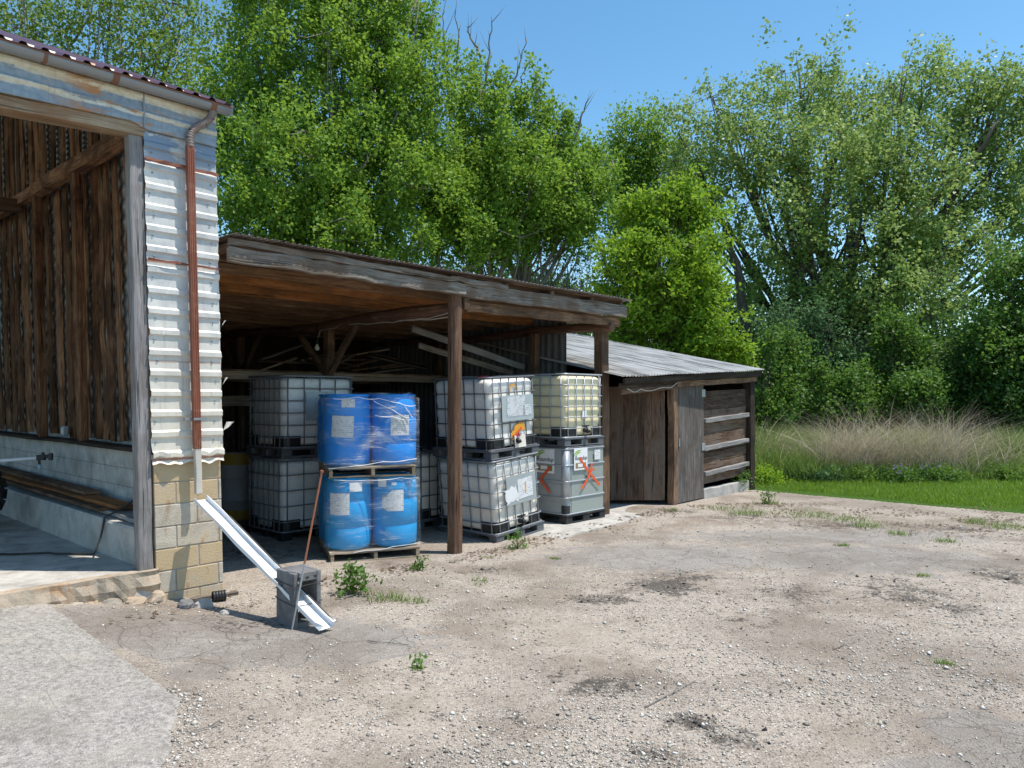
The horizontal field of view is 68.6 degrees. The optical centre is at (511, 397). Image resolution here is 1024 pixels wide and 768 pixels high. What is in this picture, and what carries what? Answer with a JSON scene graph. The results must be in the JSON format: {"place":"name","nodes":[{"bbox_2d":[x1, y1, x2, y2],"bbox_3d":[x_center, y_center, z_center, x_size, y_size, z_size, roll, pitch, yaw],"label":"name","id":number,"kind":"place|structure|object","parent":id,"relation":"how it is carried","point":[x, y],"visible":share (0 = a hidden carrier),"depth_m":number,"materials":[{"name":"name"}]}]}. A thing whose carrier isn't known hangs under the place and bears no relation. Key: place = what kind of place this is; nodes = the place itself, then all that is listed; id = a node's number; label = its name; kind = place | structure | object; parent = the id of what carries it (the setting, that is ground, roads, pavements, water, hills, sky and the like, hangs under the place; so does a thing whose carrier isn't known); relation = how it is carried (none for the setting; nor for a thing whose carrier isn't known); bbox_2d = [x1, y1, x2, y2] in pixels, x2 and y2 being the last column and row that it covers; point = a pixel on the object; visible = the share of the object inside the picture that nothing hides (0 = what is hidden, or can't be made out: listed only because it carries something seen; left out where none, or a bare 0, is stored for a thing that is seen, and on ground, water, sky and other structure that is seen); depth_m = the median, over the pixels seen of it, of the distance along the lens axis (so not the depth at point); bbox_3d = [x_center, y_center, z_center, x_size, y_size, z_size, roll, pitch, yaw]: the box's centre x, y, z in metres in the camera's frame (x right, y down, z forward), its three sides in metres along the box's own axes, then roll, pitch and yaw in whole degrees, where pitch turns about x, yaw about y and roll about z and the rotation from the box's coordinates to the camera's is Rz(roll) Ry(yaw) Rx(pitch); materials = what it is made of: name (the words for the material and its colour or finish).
{"place":"outdoors","nodes":[
{"label":"outdoors","id":0,"kind":"place"},
{"bbox_2d":[0,0,1023,345],"label":"sky","id":1,"kind":"structure","parent":0,"point":[626,47],"materials":[{"name":"blue"}]},
{"bbox_2d":[50,426,1023,767],"bbox_3d":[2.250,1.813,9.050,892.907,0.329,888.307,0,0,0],"label":"ground","id":2,"kind":"structure","parent":0,"point":[192,632],"depth_m":5.77,"materials":[{"name":"gravel"}]},
{"bbox_2d":[0,603,181,767],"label":"asphalt apron","id":3,"kind":"object","parent":2,"relation":"on","point":[73,695],"visible":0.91,"depth_m":4.42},
{"bbox_2d":[0,30,233,608],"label":"old barn","id":4,"kind":"structure","parent":2,"relation":"on","point":[110,351],"depth_m":7.18,"materials":[{"name":"metal"}]},
{"bbox_2d":[0,471,7,509],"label":"tractor tyre","id":5,"kind":"object","parent":4,"relation":"on","point":[3,490],"visible":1,"depth_m":8.97,"materials":[{"name":"black rubber"}]},
{"bbox_2d":[0,452,52,469],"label":"sprayer boom","id":6,"kind":"object","parent":5,"relation":"on","point":[42,456],"visible":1,"depth_m":8.58,"materials":[{"name":"white paint"}]},
{"bbox_2d":[2,477,114,511],"bbox_3d":[-6.030,1.146,9.481,5.100,0.053,0.169,0,0,43],"label":"ledge plank","id":7,"kind":"object","parent":4,"relation":"on","point":[76,501],"visible":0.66,"depth_m":8.59,"materials":[{"name":"brown wood"}]},
{"bbox_2d":[0,500,132,554],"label":"power cable","id":8,"kind":"object","parent":4,"relation":"on","point":[102,529],"visible":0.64,"depth_m":7.49,"materials":[{"name":"rubber"}]},
{"bbox_2d":[101,509,133,522],"bbox_3d":[-3.897,1.181,7.583,1.511,0.059,0.210,0,0,44],"label":"ledge plank","id":9,"kind":"object","parent":4,"relation":"on","point":[126,515],"visible":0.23,"depth_m":7.49,"materials":[{"name":"brown wood"}]},
{"bbox_2d":[0,0,239,114],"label":"sparse tree","id":10,"kind":"object","parent":2,"relation":"on","point":[141,44],"visible":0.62,"depth_m":24.73,"materials":[{"name":"green plant"}]},
{"bbox_2d":[177,598,193,608],"bbox_3d":[-2.898,1.857,6.670,0.141,0.115,0.180,0,0,-7],"label":"loose stone","id":11,"kind":"object","parent":2,"relation":"on","point":[188,603],"visible":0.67,"depth_m":6.61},
{"bbox_2d":[194,598,212,608],"bbox_3d":[-2.767,1.870,6.739,0.158,0.131,0.128,0,0,-15],"label":"loose stone","id":12,"kind":"object","parent":2,"relation":"on","point":[204,603],"visible":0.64,"depth_m":6.70,"materials":[{"name":"stone"}]},
{"bbox_2d":[190,590,238,600],"bbox_3d":[-2.824,1.888,7.118,0.423,0.053,0.110,0,0,-41],"label":"short plank","id":13,"kind":"object","parent":2,"relation":"on","point":[230,593],"visible":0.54,"depth_m":7.07,"materials":[{"name":"brown wood"}]},
{"bbox_2d":[211,590,226,601],"bbox_3d":[-2.730,1.850,6.990,0.117,0.104,0.102,0,0,-31],"label":"drain pipe","id":14,"kind":"object","parent":2,"relation":"on","point":[218,595],"visible":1,"depth_m":6.96,"materials":[{"name":"black plastic"}]},
{"bbox_2d":[220,450,255,520],"bbox_3d":[-4.330,1.400,11.850,0.602,1.100,0.602,0,0,0],"label":"banded drum","id":15,"kind":"object","parent":2,"relation":"on","point":[234,467],"visible":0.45,"depth_m":11.58,"materials":[{"name":"white plastic"}]},
{"bbox_2d":[245,452,352,541],"bbox_3d":[-3.007,1.382,10.774,1.082,1.134,1.203,0,0,43],"label":"bulk container","id":16,"kind":"object","parent":2,"relation":"on","point":[284,494],"visible":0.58,"depth_m":10.29,"materials":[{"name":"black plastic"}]},
{"bbox_2d":[246,375,353,457],"bbox_3d":[-3.008,0.247,10.802,1.082,1.134,1.203,0,0,43],"label":"bulk container","id":17,"kind":"object","parent":16,"relation":"on","point":[284,415],"visible":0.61,"depth_m":10.35,"materials":[{"name":"white translucent plastic"},{"name":"galvanised steel"},{"name":"black plastic"}]},
{"bbox_2d":[275,564,322,628],"bbox_3d":[-1.842,1.677,6.266,0.421,0.460,0.371,0,0,-44],"label":"cinder block","id":18,"kind":"object","parent":2,"relation":"on","point":[288,578],"depth_m":6.26,"materials":[{"name":"concrete"}]},
{"bbox_2d":[193,495,335,630],"bbox_3d":[-2.191,1.389,6.511,1.717,0.954,0.157,0,0,33],"label":"white trough","id":19,"kind":"object","parent":18,"relation":"on","point":[314,613],"visible":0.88,"depth_m":6.54,"materials":[{"name":"paint"}]},
{"bbox_2d":[291,470,323,629],"bbox_3d":[-1.678,1.250,6.157,0.260,1.303,0.032,0,0,-22],"label":"metal rod","id":20,"kind":"object","parent":2,"relation":"on","point":[316,500],"visible":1,"depth_m":6.16,"materials":[{"name":"orange metal"}]},
{"bbox_2d":[165,0,487,264],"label":"poplar tree","id":21,"kind":"object","parent":2,"relation":"on","point":[329,199],"visible":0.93,"depth_m":19.96,"materials":[{"name":"green plant"}]},
{"bbox_2d":[327,558,382,598],"bbox_3d":[-1.529,1.748,7.218,0.573,0.374,0.456,0,0,27],"label":"leafy weed","id":22,"kind":"object","parent":2,"relation":"on","point":[353,572],"visible":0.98,"depth_m":7.24,"materials":[{"name":"green plant"}]},
{"bbox_2d":[318,536,419,561],"bbox_3d":[-1.865,1.911,9.660,1.100,0.131,1.209,0,0,-21],"label":"wooden pallet","id":23,"kind":"object","parent":2,"relation":"on","point":[412,548],"visible":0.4,"depth_m":9.18,"materials":[{"name":"brown wood"}]},
{"bbox_2d":[318,470,360,539],"bbox_3d":[-2.241,1.409,9.827,0.580,0.880,0.580,0,0,-11],"label":"plastic drum","id":24,"kind":"object","parent":23,"relation":"on","point":[321,512],"visible":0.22,"depth_m":9.64,"materials":[{"name":"plastic"}]},
{"bbox_2d":[324,474,371,550],"bbox_3d":[-2.032,1.409,9.282,0.580,0.880,0.584,0,0,-16],"label":"plastic drum","id":25,"kind":"object","parent":23,"relation":"on","point":[351,496],"visible":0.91,"depth_m":9.04,"materials":[{"name":"plastic"}]},
{"bbox_2d":[319,461,415,478],"bbox_3d":[-1.884,0.901,9.654,1.060,0.133,1.158,0,0,-20],"label":"wooden pallet","id":26,"kind":"object","parent":25,"relation":"on","point":[371,470],"visible":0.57,"depth_m":9.25,"materials":[{"name":"brown wood"}]},
{"bbox_2d":[317,394,324,461],"bbox_3d":[-2.252,0.399,9.823,0.580,0.880,0.580,0,0,-18],"label":"plastic drum","id":27,"kind":"object","parent":26,"relation":"on","point":[320,428],"visible":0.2,"depth_m":9.63,"materials":[{"name":"plastic"}]},
{"bbox_2d":[323,394,370,466],"bbox_3d":[-2.043,0.399,9.278,0.580,0.880,0.584,0,0,-21],"label":"plastic drum","id":28,"kind":"object","parent":26,"relation":"on","point":[343,418],"visible":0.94,"depth_m":9.03,"materials":[{"name":"plastic"}]},
{"bbox_2d":[315,393,418,468],"bbox_3d":[-1.874,0.404,9.651,1.202,0.959,1.218,0,0,-21],"label":"stretch film","id":29,"kind":"object","parent":26,"relation":"on","point":[370,432],"visible":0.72,"depth_m":9.10,"materials":[{"name":"white"}]},
{"bbox_2d":[370,394,415,464],"bbox_3d":[-1.499,0.399,9.487,0.580,0.880,0.583,0,0,-37],"label":"plastic drum","id":30,"kind":"object","parent":26,"relation":"on","point":[397,447],"visible":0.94,"depth_m":9.24,"materials":[{"name":"plastic"}]},
{"bbox_2d":[316,470,419,552],"bbox_3d":[-1.863,1.415,9.652,1.202,0.955,1.219,0,0,-21],"label":"stretch film","id":31,"kind":"object","parent":23,"relation":"on","point":[364,520],"visible":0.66,"depth_m":9.13,"materials":[{"name":"white"}]},
{"bbox_2d":[366,468,405,537],"bbox_3d":[-1.698,1.409,10.036,0.580,0.880,0.580,0,0,-30],"label":"plastic drum","id":32,"kind":"object","parent":23,"relation":"on","point":[370,478],"visible":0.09,"depth_m":10.21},
{"bbox_2d":[371,472,416,546],"bbox_3d":[-1.489,1.409,9.491,0.580,0.880,0.583,0,0,-15],"label":"plastic drum","id":33,"kind":"object","parent":23,"relation":"on","point":[395,521],"visible":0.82,"depth_m":9.24,"materials":[{"name":"plastic"}]},
{"bbox_2d":[364,589,420,602],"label":"grass tuft","id":34,"kind":"object","parent":2,"relation":"on","point":[389,597],"visible":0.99,"depth_m":7.02,"materials":[{"name":"plant"}]},
{"bbox_2d":[398,595,430,603],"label":"grass tuft","id":35,"kind":"object","parent":2,"relation":"on","point":[414,600],"visible":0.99,"depth_m":6.96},
{"bbox_2d":[403,651,427,671],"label":"grass tuft","id":36,"kind":"object","parent":2,"relation":"on","point":[419,660],"visible":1,"depth_m":5.25,"materials":[{"name":"green plant"}]},
{"bbox_2d":[409,555,430,570],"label":"grass tuft","id":37,"kind":"object","parent":2,"relation":"on","point":[421,564],"visible":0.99,"depth_m":8.41,"materials":[{"name":"green plant"}]},
{"bbox_2d":[218,232,632,553],"bbox_3d":[-2.776,0.234,12.092,6.901,3.635,7.093,0,0,43],"label":"lean to","id":38,"kind":"object","parent":2,"relation":"on","point":[277,296],"visible":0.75,"depth_m":11.34,"materials":[{"name":"brown wood"}]},
{"bbox_2d":[261,357,297,369],"bbox_3d":[-3.796,-0.533,12.143,0.644,0.266,0.096,0,0,-40],"label":"scrap board","id":39,"kind":"object","parent":38,"relation":"on","point":[291,359],"visible":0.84,"depth_m":12.12,"materials":[{"name":"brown wood"}]},
{"bbox_2d":[257,360,314,363],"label":"scrap board","id":40,"kind":"object","parent":39,"relation":"on","point":[286,362],"visible":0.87,"depth_m":12.15,"materials":[{"name":"brown wood"}]},
{"bbox_2d":[258,342,309,359],"bbox_3d":[-3.636,-0.740,11.974,0.157,0.323,0.848,0,0,42],"label":"scrap board","id":41,"kind":"object","parent":38,"relation":"on","point":[280,352],"visible":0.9,"depth_m":11.88,"materials":[{"name":"brown wood"}]},
{"bbox_2d":[335,358,385,371],"bbox_3d":[-2.835,-0.578,13.553,0.114,0.360,1.347,0,0,43],"label":"scrap board","id":42,"kind":"object","parent":38,"relation":"on","point":[358,364],"visible":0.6,"depth_m":13.56,"materials":[{"name":"brown wood"}]},
{"bbox_2d":[340,364,397,371],"bbox_3d":[-2.657,-0.519,13.560,1.282,0.213,0.120,0,0,-38],"label":"scrap board","id":43,"kind":"object","parent":38,"relation":"on","point":[372,367],"visible":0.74,"depth_m":13.60,"materials":[{"name":"brown wood"}]},
{"bbox_2d":[367,367,414,372],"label":"scrap board","id":44,"kind":"object","parent":38,"relation":"on","point":[391,370],"visible":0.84,"depth_m":13.96,"materials":[{"name":"brown wood"}]},
{"bbox_2d":[365,356,426,369],"bbox_3d":[-2.150,-0.647,14.006,1.230,0.233,0.133,0,0,-37],"label":"scrap board","id":45,"kind":"object","parent":44,"relation":"on","point":[394,362],"visible":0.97,"depth_m":13.95,"materials":[{"name":"brown wood"}]},
{"bbox_2d":[369,352,430,367],"bbox_3d":[-2.023,-0.671,13.642,1.186,0.255,0.124,0,0,-35],"label":"scrap board","id":46,"kind":"object","parent":38,"relation":"on","point":[391,358],"visible":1,"depth_m":13.56,"materials":[{"name":"brown wood"}]},
{"bbox_2d":[418,342,512,374],"bbox_3d":[-0.734,-0.622,12.484,2.024,0.489,0.039,0,0,-43],"label":"leaning board","id":47,"kind":"object","parent":38,"relation":"on","point":[422,346],"visible":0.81,"depth_m":12.52,"materials":[{"name":"grey wood"}]},
{"bbox_2d":[411,326,524,370],"bbox_3d":[-0.658,-0.784,12.275,2.427,0.627,0.038,0,0,-44],"label":"leaning board","id":48,"kind":"object","parent":38,"relation":"on","point":[465,347],"visible":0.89,"depth_m":12.28,"materials":[{"name":"grey wood"}]},
{"bbox_2d":[406,446,445,529],"bbox_3d":[-1.452,1.357,11.649,1.282,1.144,1.003,0,0,43],"label":"bulk container","id":49,"kind":"object","parent":2,"relation":"on","point":[428,489],"visible":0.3,"depth_m":11.10,"materials":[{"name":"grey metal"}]},
{"bbox_2d":[413,253,470,271],"bbox_3d":[-4.285,-2.409,34.076,6.921,8.600,5.983,0,0,24],"label":"background tree","id":50,"kind":"object","parent":2,"relation":"on","point":[450,268],"visible":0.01,"depth_m":33.34,"materials":[{"name":"green plant"}]},
{"bbox_2d":[435,450,544,542],"bbox_3d":[-0.306,1.369,10.767,1.282,1.144,1.002,0,5,43],"label":"bulk container","id":51,"kind":"object","parent":2,"relation":"on","point":[500,497],"visible":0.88,"depth_m":10.35,"materials":[{"name":"white translucent plastic"},{"name":"galvanised steel"},{"name":"black plastic"}]},
{"bbox_2d":[431,375,539,460],"bbox_3d":[-0.368,0.255,10.730,1.282,1.134,1.003,0,3,43],"label":"bulk container","id":52,"kind":"object","parent":51,"relation":"on","point":[497,414],"visible":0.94,"depth_m":10.31,"materials":[{"name":"white translucent plastic"},{"name":"steel"},{"name":"black plastic"}]},
{"bbox_2d":[394,1,631,287],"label":"plumed poplar","id":53,"kind":"object","parent":2,"relation":"on","point":[499,227],"visible":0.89,"depth_m":21.73,"materials":[{"name":"green plant"}]},
{"bbox_2d":[504,527,531,550],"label":"grass tuft","id":54,"kind":"object","parent":2,"relation":"on","point":[516,540],"visible":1,"depth_m":9.68,"materials":[{"name":"green plant"}]},
{"bbox_2d":[466,260,592,336],"bbox_3d":[0.676,-2.229,33.191,7.709,8.247,6.347,0,0,0],"label":"background tree","id":55,"kind":"object","parent":2,"relation":"on","point":[506,275],"visible":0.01,"depth_m":32.55,"materials":[{"name":"green plant"}]},
{"bbox_2d":[109,501,1023,622],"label":"dead leaves","id":56,"kind":"object","parent":2,"relation":"on","point":[389,568],"visible":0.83,"depth_m":11.17,"materials":[{"name":"brown plant"}]},
{"bbox_2d":[531,230,610,336],"bbox_3d":[2.001,-3.520,23.947,2.781,4.290,2.596,0,0,-38],"label":"bare sapling","id":57,"kind":"object","parent":2,"relation":"on","point":[570,277],"visible":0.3,"depth_m":23.89,"materials":[{"name":"green plant"}]},
{"bbox_2d":[525,500,654,538],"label":"concrete slab","id":58,"kind":"structure","parent":2,"relation":"on","point":[616,514],"depth_m":11.34,"materials":[{"name":"concrete"}]},
{"bbox_2d":[519,443,605,523],"bbox_3d":[0.714,1.315,11.908,1.215,1.143,1.007,0,0,43],"label":"bulk container","id":59,"kind":"object","parent":58,"relation":"on","point":[570,483],"visible":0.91,"depth_m":11.41,"materials":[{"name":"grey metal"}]},
{"bbox_2d":[513,373,604,446],"bbox_3d":[0.718,0.177,11.895,1.282,1.114,1.003,0,0,43],"label":"bulk container","id":60,"kind":"object","parent":59,"relation":"on","point":[566,408],"visible":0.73,"depth_m":11.46,"materials":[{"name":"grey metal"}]},
{"bbox_2d":[437,333,764,504],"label":"plank shed","id":61,"kind":"structure","parent":2,"relation":"on","point":[683,425],"depth_m":13.70,"materials":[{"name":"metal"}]},
{"bbox_2d":[588,387,664,499],"bbox_3d":[1.957,0.800,13.231,1.482,2.020,0.040,0,0,-1],"label":"open door","id":62,"kind":"structure","parent":61,"relation":"in","point":[637,420],"depth_m":13.22,"materials":[{"name":"brown wood"}]},
{"bbox_2d":[677,385,704,502],"bbox_3d":[3.266,0.825,13.694,0.057,2.110,1.060,0,0,41],"label":"closed door","id":63,"kind":"structure","parent":61,"relation":"in","point":[691,445],"depth_m":13.67,"materials":[{"name":"grey wood"}]},
{"bbox_2d":[586,90,713,295],"bbox_3d":[5.112,-4.983,28.959,5.733,13.757,4.132,0,0,0],"label":"dark poplar","id":64,"kind":"object","parent":2,"relation":"on","point":[643,161],"visible":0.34,"depth_m":28.48,"materials":[{"name":"green plant"}]},
{"bbox_2d":[571,158,767,372],"bbox_3d":[3.981,-2.083,19.259,4.601,7.952,3.276,0,0,35],"label":"maple sapling","id":65,"kind":"object","parent":2,"relation":"on","point":[684,285],"visible":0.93,"depth_m":18.92,"materials":[{"name":"green plant"}]},
{"bbox_2d":[377,567,1021,767],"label":"asphalt crumbs","id":66,"kind":"object","parent":2,"relation":"on","point":[708,717],"visible":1,"depth_m":4.67,"materials":[{"name":"asphalt"}]},
{"bbox_2d":[650,278,780,387],"bbox_3d":[9.106,-1.834,33.047,7.397,7.464,5.958,0,0,0],"label":"background tree","id":67,"kind":"object","parent":2,"relation":"on","point":[733,300],"visible":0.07,"depth_m":32.12,"materials":[{"name":"green plant"}]},
{"bbox_2d":[729,469,762,492],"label":"leafy weed","id":68,"kind":"object","parent":2,"relation":"on","point":[740,477],"visible":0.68,"depth_m":15.15,"materials":[{"name":"green plant"}]},
{"bbox_2d":[718,505,779,516],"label":"grass tuft","id":69,"kind":"object","parent":2,"relation":"on","point":[746,512],"visible":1,"depth_m":12.19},
{"bbox_2d":[751,485,781,504],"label":"grass tuft","id":70,"kind":"object","parent":2,"relation":"on","point":[763,500],"visible":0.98,"depth_m":13.36,"materials":[{"name":"green plant"}]},
{"bbox_2d":[722,313,819,432],"bbox_3d":[6.954,-0.254,21.018,3.822,4.342,2.505,0,0,0],"label":"hedge bush","id":71,"kind":"object","parent":2,"relation":"on","point":[783,372],"visible":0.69,"depth_m":20.70,"materials":[{"name":"green plant"}]},
{"bbox_2d":[755,463,792,484],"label":"meadow clump","id":72,"kind":"object","parent":2,"relation":"on","point":[763,472],"visible":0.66,"depth_m":16.52,"materials":[{"name":"green plant"}]},
{"bbox_2d":[775,506,839,520],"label":"grass tuft","id":73,"kind":"object","parent":2,"relation":"on","point":[806,516],"visible":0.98,"depth_m":11.99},
{"bbox_2d":[746,290,891,431],"bbox_3d":[9.094,-0.682,22.854,4.131,5.215,3.537,0,0,-32],"label":"hedge bush","id":74,"kind":"object","parent":2,"relation":"on","point":[813,316],"visible":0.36,"depth_m":22.82,"materials":[{"name":"green plant"}]},
{"bbox_2d":[792,461,849,481],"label":"meadow clump","id":75,"kind":"object","parent":2,"relation":"on","point":[825,470],"visible":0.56,"depth_m":16.85,"materials":[{"name":"green plant"}]},
{"bbox_2d":[789,344,888,441],"bbox_3d":[9.473,0.208,21.570,3.146,3.431,2.600,0,0,0],"label":"hedge bush","id":76,"kind":"object","parent":2,"relation":"on","point":[848,387],"visible":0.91,"depth_m":21.14,"materials":[{"name":"green plant"}]},
{"bbox_2d":[655,4,1023,434],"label":"cottonwood","id":77,"kind":"object","parent":2,"relation":"on","point":[917,238],"visible":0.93,"depth_m":25.11,"materials":[{"name":"green plant"}]},
{"bbox_2d":[758,288,931,395],"bbox_3d":[14.421,-1.608,34.312,8.824,7.050,6.645,0,0,0],"label":"background tree","id":78,"kind":"object","parent":2,"relation":"on","point":[848,331],"visible":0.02,"depth_m":33.08,"materials":[{"name":"green plant"}]},
{"bbox_2d":[821,513,873,523],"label":"grass tuft","id":79,"kind":"object","parent":2,"relation":"on","point":[839,518],"visible":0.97,"depth_m":11.56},
{"bbox_2d":[795,334,906,432],"bbox_3d":[11.010,-0.115,23.401,5.046,4.069,3.192,0,0,0],"label":"hedge bush","id":80,"kind":"object","parent":2,"relation":"on","point":[836,347],"visible":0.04,"depth_m":22.90,"materials":[{"name":"green plant"}]},
{"bbox_2d":[837,456,884,482],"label":"meadow clump","id":81,"kind":"object","parent":2,"relation":"on","point":[858,472],"visible":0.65,"depth_m":17.02,"materials":[{"name":"green plant"}]},
{"bbox_2d":[846,519,889,529],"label":"grass tuft","id":82,"kind":"object","parent":2,"relation":"on","point":[867,524],"visible":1,"depth_m":11.04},
{"bbox_2d":[754,419,1023,481],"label":"meadow weeds","id":83,"kind":"object","parent":2,"relation":"on","point":[774,462],"visible":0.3,"depth_m":18.00,"materials":[{"name":"plant"}]},
{"bbox_2d":[755,476,1023,510],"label":"lawn grass","id":84,"kind":"structure","parent":2,"relation":"on","point":[972,501],"depth_m":15.13,"materials":[{"name":"plant"}]},
{"bbox_2d":[873,459,922,482],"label":"meadow clump","id":85,"kind":"object","parent":2,"relation":"on","point":[898,473],"visible":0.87,"depth_m":16.79,"materials":[{"name":"green plant"}]},
{"bbox_2d":[880,527,918,536],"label":"grass tuft","id":86,"kind":"object","parent":2,"relation":"on","point":[902,533],"visible":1,"depth_m":10.43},
{"bbox_2d":[855,297,952,431],"bbox_3d":[11.747,-0.557,22.569,3.091,4.962,2.914,0,0,0],"label":"hedge bush","id":87,"kind":"object","parent":2,"relation":"on","point":[895,334],"visible":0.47,"depth_m":22.20,"materials":[{"name":"green plant"}]},
{"bbox_2d":[872,359,974,436],"bbox_3d":[11.335,0.440,20.942,2.457,2.985,2.170,0,0,0],"label":"hedge bush","id":88,"kind":"object","parent":2,"relation":"on","point":[907,391],"visible":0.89,"depth_m":20.58,"materials":[{"name":"green plant"}]},
{"bbox_2d":[907,461,962,482],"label":"meadow clump","id":89,"kind":"object","parent":2,"relation":"on","point":[923,471],"visible":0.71,"depth_m":16.89,"materials":[{"name":"green plant"}]},
{"bbox_2d":[929,657,955,666],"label":"grass tuft","id":90,"kind":"object","parent":2,"relation":"on","point":[944,662],"visible":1,"depth_m":5.36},
{"bbox_2d":[918,460,978,481],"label":"meadow clump","id":91,"kind":"object","parent":2,"relation":"on","point":[953,472],"visible":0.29,"depth_m":16.91,"materials":[{"name":"green plant"}]},
{"bbox_2d":[884,278,1020,369],"bbox_3d":[21.093,-1.867,35.117,8.500,7.619,7.270,0,0,27],"label":"background tree","id":92,"kind":"object","parent":2,"relation":"on","point":[938,331],"visible":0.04,"depth_m":34.20,"materials":[{"name":"green plant"}]},
{"bbox_2d":[925,321,994,433],"bbox_3d":[13.407,-0.218,23.212,3.281,4.296,3.306,0,0,15],"label":"hedge bush","id":93,"kind":"object","parent":2,"relation":"on","point":[946,363],"depth_m":22.99,"materials":[{"name":"green plant"}]},
{"bbox_2d":[951,514,994,524],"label":"grass tuft","id":94,"kind":"object","parent":2,"relation":"on","point":[977,520],"visible":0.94,"depth_m":11.33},
{"bbox_2d":[922,308,1023,433],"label":"hedge bush","id":95,"kind":"object","parent":2,"relation":"on","point":[963,380],"visible":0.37,"depth_m":21.16,"materials":[{"name":"green plant"}]},
{"bbox_2d":[946,240,1023,423],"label":"edge maple","id":96,"kind":"object","parent":2,"relation":"on","point":[1013,293],"visible":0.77,"depth_m":20.65,"materials":[{"name":"green plant"}]},
{"bbox_2d":[948,327,1023,434],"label":"hedge bush","id":97,"kind":"object","parent":2,"relation":"on","point":[1015,411],"visible":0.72,"depth_m":20.32,"materials":[{"name":"green plant"}]},
{"bbox_2d":[970,458,1023,482],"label":"meadow clump","id":98,"kind":"object","parent":2,"relation":"on","point":[1007,475],"visible":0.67,"depth_m":17.13,"materials":[{"name":"green plant"}]},
{"bbox_2d":[980,520,1023,530],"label":"grass tuft","id":99,"kind":"object","parent":2,"relation":"on","point":[996,525],"visible":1,"depth_m":10.90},
{"bbox_2d":[755,398,1023,476],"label":"dry tall grass","id":100,"kind":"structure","parent":0,"point":[869,448],"depth_m":17.79,"materials":[{"name":"plant"}]},
{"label":"ledge plank","id":101,"kind":"object","parent":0,"visible":0},
{"bbox_2d":[1,472,132,508],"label":"ledge plank","id":102,"kind":"object","parent":101,"relation":"on","point":[110,502],"visible":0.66,"depth_m":8.41,"materials":[{"name":"brown wood"}]},
{"bbox_2d":[0,465,101,494],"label":"ledge plank","id":103,"kind":"object","parent":102,"relation":"on","point":[80,489],"visible":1,"depth_m":9.41,"materials":[{"name":"brown wood"}]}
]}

